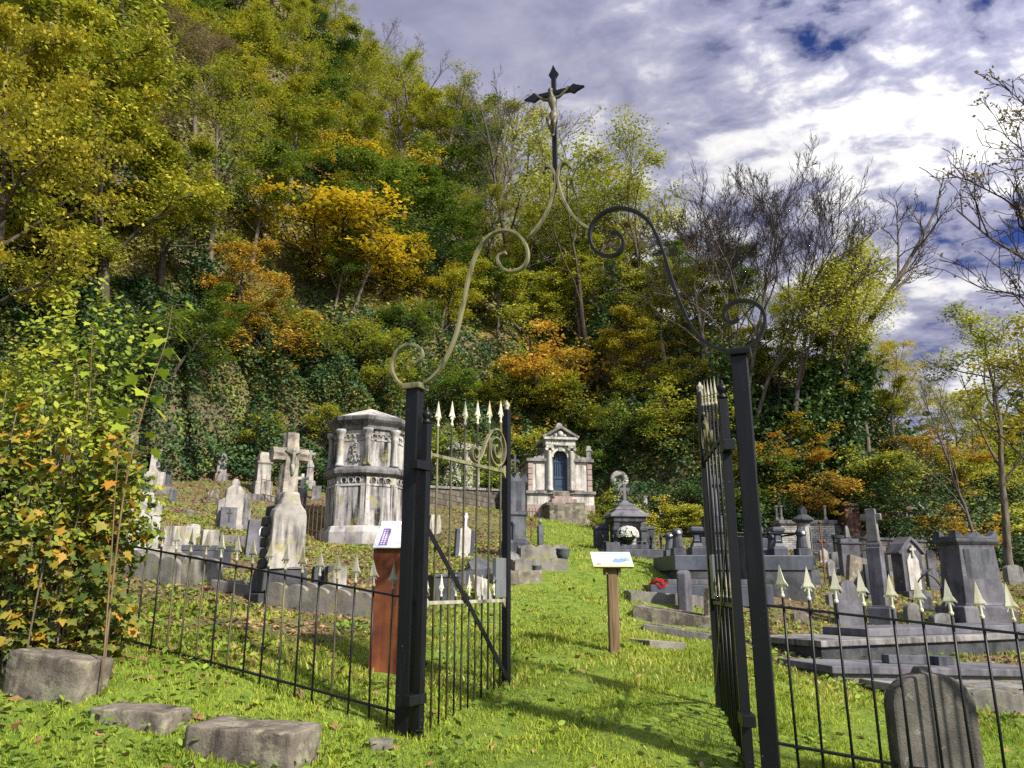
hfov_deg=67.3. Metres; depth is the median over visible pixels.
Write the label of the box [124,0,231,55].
tree
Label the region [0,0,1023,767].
ground
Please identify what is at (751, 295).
tree
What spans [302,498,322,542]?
grave railing
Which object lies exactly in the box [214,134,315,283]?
tree
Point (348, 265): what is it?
tree
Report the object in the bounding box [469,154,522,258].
tree
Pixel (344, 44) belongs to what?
tree
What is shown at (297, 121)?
tree
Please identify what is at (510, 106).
tree
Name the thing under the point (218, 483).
iron cross
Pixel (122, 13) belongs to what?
tree
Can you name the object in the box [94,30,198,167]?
tree
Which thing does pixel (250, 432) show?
bush
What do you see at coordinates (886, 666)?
slab tomb
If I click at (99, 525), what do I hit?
maple sapling
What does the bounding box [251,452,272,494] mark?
pedestal monument
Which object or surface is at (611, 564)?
wooden lectern
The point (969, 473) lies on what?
bush
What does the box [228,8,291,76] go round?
tree
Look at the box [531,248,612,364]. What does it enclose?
tree
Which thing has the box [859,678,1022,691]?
grave slab
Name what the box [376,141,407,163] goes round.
tree
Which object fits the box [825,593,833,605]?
headstone
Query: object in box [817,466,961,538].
bush
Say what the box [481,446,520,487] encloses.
bush
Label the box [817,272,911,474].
tree
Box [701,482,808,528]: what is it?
bush
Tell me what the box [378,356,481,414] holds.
bush
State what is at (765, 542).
pedestal monument
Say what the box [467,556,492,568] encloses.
broken slab
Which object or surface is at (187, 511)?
iron cross
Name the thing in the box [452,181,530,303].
tree
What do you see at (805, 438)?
bush
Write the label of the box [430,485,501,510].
retaining wall
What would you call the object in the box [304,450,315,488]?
pedestal monument
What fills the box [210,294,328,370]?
bush
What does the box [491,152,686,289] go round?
tree
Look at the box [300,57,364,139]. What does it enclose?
tree
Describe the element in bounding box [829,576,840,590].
headstone
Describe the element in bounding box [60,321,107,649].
maple sapling
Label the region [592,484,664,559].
pyramid roofed tomb
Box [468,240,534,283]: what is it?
bush
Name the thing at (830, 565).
headstone
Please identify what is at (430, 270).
bush
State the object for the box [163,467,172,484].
pedestal monument
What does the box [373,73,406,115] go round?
tree
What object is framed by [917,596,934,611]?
headstone
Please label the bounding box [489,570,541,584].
grave kerb
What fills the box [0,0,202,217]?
tree
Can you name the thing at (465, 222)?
tree
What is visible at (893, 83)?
sky
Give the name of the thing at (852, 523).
pedestal monument
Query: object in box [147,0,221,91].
tree
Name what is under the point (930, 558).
headstone
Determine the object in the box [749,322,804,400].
tree
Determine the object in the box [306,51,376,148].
tree
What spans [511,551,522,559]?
broken slab
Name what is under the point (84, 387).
maple sapling
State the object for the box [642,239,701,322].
tree
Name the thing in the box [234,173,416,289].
bush
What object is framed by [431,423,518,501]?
bush
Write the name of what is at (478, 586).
broken slab
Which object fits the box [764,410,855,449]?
bush
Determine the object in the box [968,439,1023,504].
bush
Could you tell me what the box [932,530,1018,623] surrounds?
acroteria monument
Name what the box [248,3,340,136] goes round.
tree
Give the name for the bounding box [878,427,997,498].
bush
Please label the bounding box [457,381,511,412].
bush
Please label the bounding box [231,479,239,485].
headstone
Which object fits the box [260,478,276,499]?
grave railing
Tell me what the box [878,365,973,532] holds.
tree
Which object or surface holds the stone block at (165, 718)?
on the ground at (548, 586)
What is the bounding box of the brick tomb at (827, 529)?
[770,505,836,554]
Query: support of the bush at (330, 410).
on the ground at (548, 586)
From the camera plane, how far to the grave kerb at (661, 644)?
9.86 m
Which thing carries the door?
in the mausoleum at (557, 470)
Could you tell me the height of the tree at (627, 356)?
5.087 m
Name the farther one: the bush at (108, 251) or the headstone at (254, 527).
the bush at (108, 251)
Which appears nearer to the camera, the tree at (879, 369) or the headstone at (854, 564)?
the headstone at (854, 564)
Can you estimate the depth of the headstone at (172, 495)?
23.78 m
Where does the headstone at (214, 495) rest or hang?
on the ground at (548, 586)
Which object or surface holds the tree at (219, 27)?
on the ground at (548, 586)
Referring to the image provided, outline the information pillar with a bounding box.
[368,521,401,673]
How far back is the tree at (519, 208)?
63.00 m
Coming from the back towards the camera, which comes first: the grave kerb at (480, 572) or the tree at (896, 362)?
the tree at (896, 362)
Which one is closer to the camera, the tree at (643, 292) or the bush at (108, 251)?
the bush at (108, 251)
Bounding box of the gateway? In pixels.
[389,65,780,767]
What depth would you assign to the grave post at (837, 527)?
32.56 m
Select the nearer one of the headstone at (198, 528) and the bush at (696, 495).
the headstone at (198, 528)
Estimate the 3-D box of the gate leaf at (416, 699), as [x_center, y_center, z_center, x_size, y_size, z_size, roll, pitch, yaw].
[-0.456,1.627,7.299,0.096,3.350,1.635,-9,-17,30]
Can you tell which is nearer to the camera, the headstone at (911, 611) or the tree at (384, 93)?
the headstone at (911, 611)
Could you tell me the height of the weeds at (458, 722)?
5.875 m
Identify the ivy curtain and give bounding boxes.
[0,207,1023,571]
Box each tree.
[0,0,140,47]
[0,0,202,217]
[0,0,232,326]
[0,1,148,307]
[0,84,25,175]
[34,53,169,224]
[89,129,249,284]
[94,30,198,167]
[97,0,193,35]
[111,279,256,392]
[119,1,124,24]
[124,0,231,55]
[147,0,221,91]
[148,49,281,265]
[160,3,251,141]
[167,6,257,97]
[193,236,298,345]
[202,0,306,120]
[205,53,276,153]
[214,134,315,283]
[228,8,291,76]
[235,0,271,9]
[237,68,350,241]
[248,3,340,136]
[261,0,283,10]
[268,98,325,150]
[273,141,364,237]
[276,0,320,43]
[284,0,330,33]
[287,24,359,82]
[299,0,372,68]
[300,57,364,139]
[304,13,409,109]
[304,140,462,285]
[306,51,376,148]
[309,125,447,239]
[315,229,370,319]
[320,92,396,150]
[324,0,361,35]
[340,50,436,127]
[346,147,441,225]
[348,42,447,162]
[356,157,412,217]
[359,28,380,86]
[359,32,463,161]
[361,17,404,99]
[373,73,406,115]
[374,71,411,107]
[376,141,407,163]
[382,77,444,136]
[384,82,469,168]
[384,105,415,145]
[391,160,508,287]
[391,163,447,276]
[394,106,510,220]
[395,259,490,345]
[411,56,501,202]
[411,89,460,164]
[411,91,504,179]
[424,78,471,197]
[424,200,487,325]
[437,248,589,350]
[445,77,578,299]
[449,65,604,276]
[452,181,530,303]
[459,143,521,218]
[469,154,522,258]
[473,257,525,338]
[475,150,531,197]
[484,97,565,223]
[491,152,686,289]
[492,100,699,401]
[492,197,565,308]
[506,190,546,225]
[521,232,631,348]
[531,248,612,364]
[541,102,697,347]
[543,239,625,326]
[556,218,580,250]
[558,256,677,350]
[588,133,902,460]
[588,303,669,396]
[590,215,655,297]
[593,221,643,265]
[618,256,704,365]
[619,256,757,387]
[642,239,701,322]
[661,322,772,414]
[667,224,711,308]
[688,242,775,342]
[692,275,744,314]
[702,274,773,338]
[742,304,813,403]
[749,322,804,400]
[755,170,963,475]
[759,251,883,488]
[760,282,831,366]
[762,272,822,348]
[768,325,846,404]
[776,228,906,482]
[801,359,891,418]
[811,328,868,367]
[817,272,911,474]
[818,298,903,451]
[869,338,943,449]
[869,374,929,439]
[873,340,915,416]
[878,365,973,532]
[908,382,993,457]
[909,287,1023,565]
[912,65,1023,429]
[918,393,1022,453]
[932,316,1023,458]
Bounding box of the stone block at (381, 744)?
[367,736,394,750]
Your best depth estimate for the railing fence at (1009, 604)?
5.28 m
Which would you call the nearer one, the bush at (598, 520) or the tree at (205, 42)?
the bush at (598, 520)
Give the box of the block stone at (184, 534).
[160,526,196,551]
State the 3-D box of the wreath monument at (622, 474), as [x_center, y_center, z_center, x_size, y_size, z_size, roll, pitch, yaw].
[5.126,4.969,36.687,0.916,1.686,0.407,2,-15,-6]
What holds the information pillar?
on the ground at (548, 586)
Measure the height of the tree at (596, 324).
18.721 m
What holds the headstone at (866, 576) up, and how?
on the ground at (548, 586)
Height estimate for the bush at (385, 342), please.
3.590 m
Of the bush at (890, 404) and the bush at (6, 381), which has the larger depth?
the bush at (890, 404)
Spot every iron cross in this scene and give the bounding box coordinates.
[182,474,209,515]
[204,471,220,505]
[526,517,537,542]
[817,520,826,583]
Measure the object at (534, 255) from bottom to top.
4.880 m
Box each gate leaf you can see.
[401,400,510,740]
[696,378,756,767]
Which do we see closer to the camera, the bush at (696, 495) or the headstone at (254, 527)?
the headstone at (254, 527)
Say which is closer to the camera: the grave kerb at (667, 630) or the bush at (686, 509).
the grave kerb at (667, 630)
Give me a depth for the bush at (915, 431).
117.98 m
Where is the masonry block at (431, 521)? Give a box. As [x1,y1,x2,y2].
[429,515,440,533]
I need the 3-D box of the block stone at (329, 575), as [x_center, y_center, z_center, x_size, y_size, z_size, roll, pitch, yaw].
[-2.792,3.194,12.114,0.314,0.637,0.188,9,-17,-31]
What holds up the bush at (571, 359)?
on the ground at (548, 586)
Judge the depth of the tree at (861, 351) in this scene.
36.42 m
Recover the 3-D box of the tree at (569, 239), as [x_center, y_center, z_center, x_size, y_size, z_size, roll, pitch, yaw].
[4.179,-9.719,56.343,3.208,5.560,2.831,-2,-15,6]
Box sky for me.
[311,0,1023,450]
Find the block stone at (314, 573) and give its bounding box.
[311,566,324,585]
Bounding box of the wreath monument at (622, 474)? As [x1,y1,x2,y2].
[610,471,628,502]
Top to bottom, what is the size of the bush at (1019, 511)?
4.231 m
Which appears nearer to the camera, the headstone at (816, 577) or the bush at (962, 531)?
the headstone at (816, 577)
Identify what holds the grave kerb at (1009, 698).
on the ground at (548, 586)
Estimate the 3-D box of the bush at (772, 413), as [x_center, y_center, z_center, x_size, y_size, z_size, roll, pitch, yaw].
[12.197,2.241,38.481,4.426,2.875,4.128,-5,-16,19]
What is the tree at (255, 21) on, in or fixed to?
on the ground at (548, 586)
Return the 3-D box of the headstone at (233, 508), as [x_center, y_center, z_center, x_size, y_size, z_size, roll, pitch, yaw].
[-6.838,3.087,18.905,0.758,1.172,0.390,9,-17,-31]
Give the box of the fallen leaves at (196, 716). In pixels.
[0,634,433,767]
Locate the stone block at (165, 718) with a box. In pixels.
[90,701,192,735]
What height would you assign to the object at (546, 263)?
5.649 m
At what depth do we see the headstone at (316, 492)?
27.88 m
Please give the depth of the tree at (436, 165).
50.18 m
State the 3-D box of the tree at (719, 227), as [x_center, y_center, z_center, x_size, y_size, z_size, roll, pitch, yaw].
[10.963,-4.327,38.677,17.470,18.253,11.371,-4,-15,16]
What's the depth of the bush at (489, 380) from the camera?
40.57 m
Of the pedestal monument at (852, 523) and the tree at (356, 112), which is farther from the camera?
the tree at (356, 112)
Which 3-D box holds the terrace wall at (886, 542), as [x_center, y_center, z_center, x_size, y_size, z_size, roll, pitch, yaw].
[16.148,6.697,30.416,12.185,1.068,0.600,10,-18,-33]
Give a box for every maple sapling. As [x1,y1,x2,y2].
[37,338,94,644]
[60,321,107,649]
[89,434,136,696]
[102,301,195,656]
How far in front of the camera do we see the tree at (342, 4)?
71.17 m
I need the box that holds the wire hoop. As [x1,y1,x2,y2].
[911,574,941,610]
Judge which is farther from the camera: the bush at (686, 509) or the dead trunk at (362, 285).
the dead trunk at (362, 285)
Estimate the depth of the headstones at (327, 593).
10.90 m
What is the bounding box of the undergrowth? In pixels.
[0,0,1023,516]
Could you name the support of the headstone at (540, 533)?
on the ground at (548, 586)
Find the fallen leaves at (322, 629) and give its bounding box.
[0,469,1023,767]
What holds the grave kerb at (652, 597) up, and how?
on the ground at (548, 586)
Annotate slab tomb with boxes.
[770,622,1023,659]
[777,654,1023,683]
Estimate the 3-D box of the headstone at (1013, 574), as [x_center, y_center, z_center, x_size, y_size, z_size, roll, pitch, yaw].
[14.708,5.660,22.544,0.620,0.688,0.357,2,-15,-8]
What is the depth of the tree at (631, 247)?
51.33 m
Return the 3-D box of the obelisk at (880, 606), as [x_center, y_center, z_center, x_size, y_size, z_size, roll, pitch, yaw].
[6.671,3.456,14.036,0.511,2.333,0.538,-12,-19,38]
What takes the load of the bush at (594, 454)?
on the ground at (548, 586)
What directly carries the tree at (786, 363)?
on the ground at (548, 586)
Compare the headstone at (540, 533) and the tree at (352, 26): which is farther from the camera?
the tree at (352, 26)
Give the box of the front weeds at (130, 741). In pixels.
[0,669,481,767]
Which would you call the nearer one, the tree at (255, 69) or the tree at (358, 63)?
the tree at (255, 69)
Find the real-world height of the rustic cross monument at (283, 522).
2.691 m
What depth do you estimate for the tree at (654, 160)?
49.04 m
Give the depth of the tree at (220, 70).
35.04 m
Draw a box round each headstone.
[122,492,162,554]
[168,490,176,501]
[187,524,200,536]
[206,489,219,500]
[215,485,249,530]
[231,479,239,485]
[244,519,262,556]
[311,486,321,500]
[453,513,474,557]
[537,519,543,544]
[676,570,692,611]
[704,587,709,615]
[790,611,808,623]
[812,570,822,586]
[818,548,828,562]
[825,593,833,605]
[826,559,835,578]
[829,552,838,570]
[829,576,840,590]
[832,580,864,625]
[834,526,861,576]
[846,555,866,585]
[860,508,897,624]
[860,552,866,558]
[862,564,870,600]
[884,546,892,577]
[884,666,984,767]
[885,537,932,598]
[903,603,920,623]
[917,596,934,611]
[921,555,927,569]
[925,550,937,569]
[925,568,940,590]
[928,613,954,622]
[1002,565,1023,585]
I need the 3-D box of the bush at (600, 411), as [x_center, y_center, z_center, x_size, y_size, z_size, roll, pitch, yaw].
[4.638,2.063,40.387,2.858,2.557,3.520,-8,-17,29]
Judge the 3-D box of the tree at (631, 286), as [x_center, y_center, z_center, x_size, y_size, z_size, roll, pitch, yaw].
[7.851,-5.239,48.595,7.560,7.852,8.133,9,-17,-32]
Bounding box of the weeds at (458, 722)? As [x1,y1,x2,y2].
[0,470,1023,767]
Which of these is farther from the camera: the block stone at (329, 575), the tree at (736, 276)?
the tree at (736, 276)
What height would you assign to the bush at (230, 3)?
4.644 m
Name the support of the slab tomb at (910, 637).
on the ground at (548, 586)
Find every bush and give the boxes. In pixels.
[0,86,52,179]
[0,244,78,328]
[0,361,84,463]
[7,212,130,287]
[46,330,170,393]
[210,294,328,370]
[224,0,256,9]
[231,410,318,454]
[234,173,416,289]
[264,297,335,341]
[289,310,414,374]
[294,230,439,299]
[297,402,353,447]
[341,349,420,406]
[359,298,446,348]
[374,224,468,299]
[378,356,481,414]
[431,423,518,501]
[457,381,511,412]
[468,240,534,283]
[481,356,580,426]
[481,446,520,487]
[487,377,533,415]
[492,316,612,446]
[495,422,576,460]
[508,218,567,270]
[511,377,608,426]
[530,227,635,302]
[574,441,613,486]
[575,403,623,437]
[584,507,612,529]
[593,392,680,470]
[594,488,643,521]
[602,358,698,406]
[628,373,735,467]
[634,494,702,532]
[640,472,737,526]
[666,508,737,535]
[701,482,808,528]
[714,430,837,498]
[717,403,788,444]
[718,445,811,507]
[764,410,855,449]
[768,464,900,531]
[787,435,830,466]
[805,443,933,503]
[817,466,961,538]
[865,378,911,426]
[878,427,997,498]
[881,386,1023,486]
[911,503,1011,548]
[916,445,994,508]
[934,403,1023,478]
[948,448,1023,504]
[953,511,1023,553]
[956,488,1023,564]
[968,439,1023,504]
[995,527,1022,566]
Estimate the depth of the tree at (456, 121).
60.44 m
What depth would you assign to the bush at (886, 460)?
33.27 m
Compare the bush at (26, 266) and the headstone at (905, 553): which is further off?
the bush at (26, 266)
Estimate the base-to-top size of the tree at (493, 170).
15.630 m
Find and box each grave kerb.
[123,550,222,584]
[130,486,175,493]
[210,580,249,593]
[219,535,245,544]
[244,493,274,500]
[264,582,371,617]
[436,568,491,583]
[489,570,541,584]
[498,544,567,558]
[511,558,567,570]
[622,590,703,607]
[629,638,685,648]
[633,604,710,628]
[643,622,711,640]
[963,683,1023,713]
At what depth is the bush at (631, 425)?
37.89 m
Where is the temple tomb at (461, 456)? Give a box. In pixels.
[430,441,481,487]
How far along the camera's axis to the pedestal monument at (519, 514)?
17.42 m
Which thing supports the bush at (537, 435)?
on the ground at (548, 586)
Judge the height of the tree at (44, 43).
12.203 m
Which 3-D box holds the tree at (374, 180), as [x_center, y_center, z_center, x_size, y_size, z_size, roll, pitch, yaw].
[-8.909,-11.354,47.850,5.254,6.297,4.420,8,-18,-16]
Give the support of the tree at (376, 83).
on the ground at (548, 586)
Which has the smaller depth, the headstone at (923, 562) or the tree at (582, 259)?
the headstone at (923, 562)
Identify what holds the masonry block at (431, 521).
on the ground at (548, 586)
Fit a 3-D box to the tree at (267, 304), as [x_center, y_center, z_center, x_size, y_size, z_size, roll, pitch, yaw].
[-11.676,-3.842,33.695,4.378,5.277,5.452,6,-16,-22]
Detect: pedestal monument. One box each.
[142,449,165,485]
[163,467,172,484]
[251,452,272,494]
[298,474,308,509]
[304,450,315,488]
[501,454,529,554]
[762,528,767,547]
[792,506,815,564]
[834,489,866,536]
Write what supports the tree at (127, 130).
on the ground at (548, 586)
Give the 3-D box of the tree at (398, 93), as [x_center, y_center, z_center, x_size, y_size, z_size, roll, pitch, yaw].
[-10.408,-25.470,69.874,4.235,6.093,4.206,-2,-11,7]
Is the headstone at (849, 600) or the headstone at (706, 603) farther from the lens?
the headstone at (849, 600)
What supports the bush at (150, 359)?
on the ground at (548, 586)
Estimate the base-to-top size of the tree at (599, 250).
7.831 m
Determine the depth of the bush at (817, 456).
34.42 m
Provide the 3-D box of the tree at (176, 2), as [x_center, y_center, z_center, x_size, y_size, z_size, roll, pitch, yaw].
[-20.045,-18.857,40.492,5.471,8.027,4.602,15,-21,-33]
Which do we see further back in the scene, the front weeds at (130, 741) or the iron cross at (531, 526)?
the iron cross at (531, 526)
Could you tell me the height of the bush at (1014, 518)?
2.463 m
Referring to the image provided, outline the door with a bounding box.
[553,451,566,490]
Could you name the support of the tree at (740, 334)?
on the ground at (548, 586)
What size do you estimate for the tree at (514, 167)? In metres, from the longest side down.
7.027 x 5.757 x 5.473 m
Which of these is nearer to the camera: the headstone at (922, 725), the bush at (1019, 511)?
the headstone at (922, 725)
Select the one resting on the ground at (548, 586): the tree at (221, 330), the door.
the tree at (221, 330)
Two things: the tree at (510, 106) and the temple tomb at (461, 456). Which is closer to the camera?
the temple tomb at (461, 456)
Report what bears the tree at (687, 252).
on the ground at (548, 586)
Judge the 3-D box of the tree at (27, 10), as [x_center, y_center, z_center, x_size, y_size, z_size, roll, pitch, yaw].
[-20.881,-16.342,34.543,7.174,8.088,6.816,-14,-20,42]
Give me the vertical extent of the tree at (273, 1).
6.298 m
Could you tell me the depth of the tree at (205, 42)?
39.99 m
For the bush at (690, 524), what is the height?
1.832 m
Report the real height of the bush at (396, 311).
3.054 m
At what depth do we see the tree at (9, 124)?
27.89 m
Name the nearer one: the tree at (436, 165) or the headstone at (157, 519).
the headstone at (157, 519)
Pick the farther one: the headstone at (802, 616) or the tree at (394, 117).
the tree at (394, 117)
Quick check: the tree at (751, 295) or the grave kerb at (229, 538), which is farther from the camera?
the tree at (751, 295)
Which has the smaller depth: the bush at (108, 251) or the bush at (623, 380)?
the bush at (108, 251)
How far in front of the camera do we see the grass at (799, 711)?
6.68 m
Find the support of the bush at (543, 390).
on the ground at (548, 586)
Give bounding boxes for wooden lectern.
[590,552,633,653]
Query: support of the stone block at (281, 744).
on the ground at (548, 586)
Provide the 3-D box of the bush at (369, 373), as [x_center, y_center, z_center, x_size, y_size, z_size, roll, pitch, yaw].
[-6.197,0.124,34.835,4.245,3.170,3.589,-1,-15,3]
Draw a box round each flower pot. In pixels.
[616,526,638,543]
[649,578,668,587]
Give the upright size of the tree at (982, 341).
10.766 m
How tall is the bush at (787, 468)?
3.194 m
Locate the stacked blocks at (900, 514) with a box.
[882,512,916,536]
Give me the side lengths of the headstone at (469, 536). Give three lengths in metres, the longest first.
1.087 x 0.438 x 0.180 m
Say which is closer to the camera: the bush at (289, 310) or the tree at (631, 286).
the bush at (289, 310)
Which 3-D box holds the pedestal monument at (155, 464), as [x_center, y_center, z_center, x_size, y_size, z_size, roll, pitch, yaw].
[-12.352,2.925,26.595,0.697,1.300,0.697,8,-17,-27]
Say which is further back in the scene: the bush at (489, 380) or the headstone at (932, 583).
the bush at (489, 380)
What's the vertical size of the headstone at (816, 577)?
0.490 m
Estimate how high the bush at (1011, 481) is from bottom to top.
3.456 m
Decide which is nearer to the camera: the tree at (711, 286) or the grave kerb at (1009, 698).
the grave kerb at (1009, 698)
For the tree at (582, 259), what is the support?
on the ground at (548, 586)
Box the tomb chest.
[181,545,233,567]
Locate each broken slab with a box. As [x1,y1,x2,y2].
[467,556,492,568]
[471,575,491,599]
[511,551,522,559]
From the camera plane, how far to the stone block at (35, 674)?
6.44 m
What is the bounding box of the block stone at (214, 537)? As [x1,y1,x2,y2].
[200,529,219,544]
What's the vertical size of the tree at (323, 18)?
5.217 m
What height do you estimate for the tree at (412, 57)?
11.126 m
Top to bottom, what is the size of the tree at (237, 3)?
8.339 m
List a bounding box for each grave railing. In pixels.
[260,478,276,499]
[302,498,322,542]
[525,508,538,525]
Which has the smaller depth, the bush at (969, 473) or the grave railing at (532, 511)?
the grave railing at (532, 511)
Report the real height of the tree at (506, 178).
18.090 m
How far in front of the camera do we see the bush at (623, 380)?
40.96 m
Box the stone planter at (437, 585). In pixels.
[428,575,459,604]
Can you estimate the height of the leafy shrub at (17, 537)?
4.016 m
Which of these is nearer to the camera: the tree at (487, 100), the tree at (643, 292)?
the tree at (643, 292)
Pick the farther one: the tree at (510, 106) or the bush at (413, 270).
the tree at (510, 106)
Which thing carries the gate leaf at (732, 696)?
attached to the gateway
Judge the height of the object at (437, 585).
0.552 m
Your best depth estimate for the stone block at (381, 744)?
6.12 m
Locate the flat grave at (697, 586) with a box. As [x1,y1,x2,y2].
[644,537,773,606]
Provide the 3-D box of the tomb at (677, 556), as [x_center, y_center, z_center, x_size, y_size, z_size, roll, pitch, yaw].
[4.809,3.417,17.100,2.984,2.829,1.813,1,-15,-4]
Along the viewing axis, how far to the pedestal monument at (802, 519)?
22.62 m
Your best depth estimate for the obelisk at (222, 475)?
28.18 m
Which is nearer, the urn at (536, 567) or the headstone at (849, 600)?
the headstone at (849, 600)
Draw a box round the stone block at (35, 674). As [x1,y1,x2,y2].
[1,647,112,704]
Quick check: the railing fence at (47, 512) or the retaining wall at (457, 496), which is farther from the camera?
the retaining wall at (457, 496)
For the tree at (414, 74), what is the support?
on the ground at (548, 586)
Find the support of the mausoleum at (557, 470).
on the ground at (548, 586)
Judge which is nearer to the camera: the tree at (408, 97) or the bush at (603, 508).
the bush at (603, 508)
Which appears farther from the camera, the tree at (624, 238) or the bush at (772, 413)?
the tree at (624, 238)
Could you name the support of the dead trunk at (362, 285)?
on the ground at (548, 586)
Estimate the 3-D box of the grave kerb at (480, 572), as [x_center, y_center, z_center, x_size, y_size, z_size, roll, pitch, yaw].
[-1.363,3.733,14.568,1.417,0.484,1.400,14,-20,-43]
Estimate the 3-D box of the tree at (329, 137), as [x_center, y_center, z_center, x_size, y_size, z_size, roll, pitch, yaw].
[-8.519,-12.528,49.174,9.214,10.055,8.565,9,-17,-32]
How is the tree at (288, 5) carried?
on the ground at (548, 586)
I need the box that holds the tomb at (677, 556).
[653,474,814,602]
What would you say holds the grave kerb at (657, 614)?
on the ground at (548, 586)
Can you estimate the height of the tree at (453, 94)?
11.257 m
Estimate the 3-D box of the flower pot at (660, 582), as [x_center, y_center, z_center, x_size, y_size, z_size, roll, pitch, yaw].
[2.803,3.856,14.653,0.384,0.314,0.385,0,-15,0]
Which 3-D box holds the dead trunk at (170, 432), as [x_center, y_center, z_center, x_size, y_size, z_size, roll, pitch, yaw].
[-12.432,2.249,27.242,0.874,1.669,0.227,-1,-15,5]
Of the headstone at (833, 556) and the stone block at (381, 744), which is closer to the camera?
the stone block at (381, 744)
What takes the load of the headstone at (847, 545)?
on the ground at (548, 586)
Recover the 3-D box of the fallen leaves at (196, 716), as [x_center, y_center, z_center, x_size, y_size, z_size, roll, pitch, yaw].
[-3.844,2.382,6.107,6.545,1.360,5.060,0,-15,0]
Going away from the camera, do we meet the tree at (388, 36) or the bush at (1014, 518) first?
the bush at (1014, 518)
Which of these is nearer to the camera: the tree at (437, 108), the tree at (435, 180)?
the tree at (435, 180)
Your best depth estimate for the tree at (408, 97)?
66.75 m
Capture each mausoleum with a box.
[318,409,404,543]
[518,423,595,525]
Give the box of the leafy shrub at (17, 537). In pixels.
[0,267,169,677]
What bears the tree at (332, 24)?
on the ground at (548, 586)
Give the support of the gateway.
on the ground at (548, 586)
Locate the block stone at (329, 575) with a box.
[323,566,346,588]
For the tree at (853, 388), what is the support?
on the ground at (548, 586)
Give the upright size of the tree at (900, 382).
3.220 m
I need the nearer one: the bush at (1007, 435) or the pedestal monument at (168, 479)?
the pedestal monument at (168, 479)
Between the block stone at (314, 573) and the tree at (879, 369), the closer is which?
the block stone at (314, 573)
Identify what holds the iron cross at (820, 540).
on the ground at (548, 586)
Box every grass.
[0,589,1023,767]
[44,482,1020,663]
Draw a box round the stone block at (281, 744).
[183,716,321,767]
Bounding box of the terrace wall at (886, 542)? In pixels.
[831,535,996,564]
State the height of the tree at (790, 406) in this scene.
15.604 m
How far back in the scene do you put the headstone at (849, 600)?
13.84 m
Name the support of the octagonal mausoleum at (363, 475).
on the ground at (548, 586)
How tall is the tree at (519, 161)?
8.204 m
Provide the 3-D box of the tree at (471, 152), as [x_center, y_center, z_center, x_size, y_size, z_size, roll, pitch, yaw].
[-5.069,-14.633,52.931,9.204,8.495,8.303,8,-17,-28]
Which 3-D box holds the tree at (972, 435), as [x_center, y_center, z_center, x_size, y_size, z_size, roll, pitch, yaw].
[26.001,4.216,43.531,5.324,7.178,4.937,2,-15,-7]
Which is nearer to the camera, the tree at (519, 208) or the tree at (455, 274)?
the tree at (455, 274)
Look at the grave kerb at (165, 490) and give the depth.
24.78 m
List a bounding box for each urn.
[532,565,541,569]
[556,548,569,559]
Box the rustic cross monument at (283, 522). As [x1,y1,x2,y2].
[244,432,309,604]
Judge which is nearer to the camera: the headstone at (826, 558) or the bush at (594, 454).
the headstone at (826, 558)
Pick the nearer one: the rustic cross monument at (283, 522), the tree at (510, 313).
the rustic cross monument at (283, 522)
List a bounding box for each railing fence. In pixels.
[4,490,94,635]
[111,520,398,728]
[767,566,1023,767]
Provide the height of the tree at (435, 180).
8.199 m
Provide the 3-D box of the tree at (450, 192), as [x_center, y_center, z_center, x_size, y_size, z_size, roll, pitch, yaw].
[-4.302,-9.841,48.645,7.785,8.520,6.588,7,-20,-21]
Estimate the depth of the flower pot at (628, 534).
19.70 m
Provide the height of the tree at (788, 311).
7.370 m
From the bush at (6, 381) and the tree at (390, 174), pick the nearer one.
the bush at (6, 381)
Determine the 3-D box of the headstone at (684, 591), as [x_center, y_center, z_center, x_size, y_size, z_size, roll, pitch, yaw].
[3.057,3.712,13.621,0.176,0.812,0.352,-8,-17,27]
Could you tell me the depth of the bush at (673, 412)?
36.82 m
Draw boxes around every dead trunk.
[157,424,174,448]
[350,259,372,318]
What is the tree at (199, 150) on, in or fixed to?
on the ground at (548, 586)
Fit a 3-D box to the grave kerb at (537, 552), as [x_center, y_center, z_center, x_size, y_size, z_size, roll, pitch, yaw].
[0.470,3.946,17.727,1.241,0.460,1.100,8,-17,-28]
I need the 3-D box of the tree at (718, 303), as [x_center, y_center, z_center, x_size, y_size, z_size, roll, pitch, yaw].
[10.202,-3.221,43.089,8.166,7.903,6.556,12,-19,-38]
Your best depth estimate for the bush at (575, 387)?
40.46 m
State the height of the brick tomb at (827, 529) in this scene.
1.746 m
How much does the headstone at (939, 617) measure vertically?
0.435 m
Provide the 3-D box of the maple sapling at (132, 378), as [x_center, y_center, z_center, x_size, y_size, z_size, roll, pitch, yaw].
[-3.506,0.937,7.203,0.660,3.651,0.545,0,-15,0]
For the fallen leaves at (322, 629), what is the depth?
11.06 m

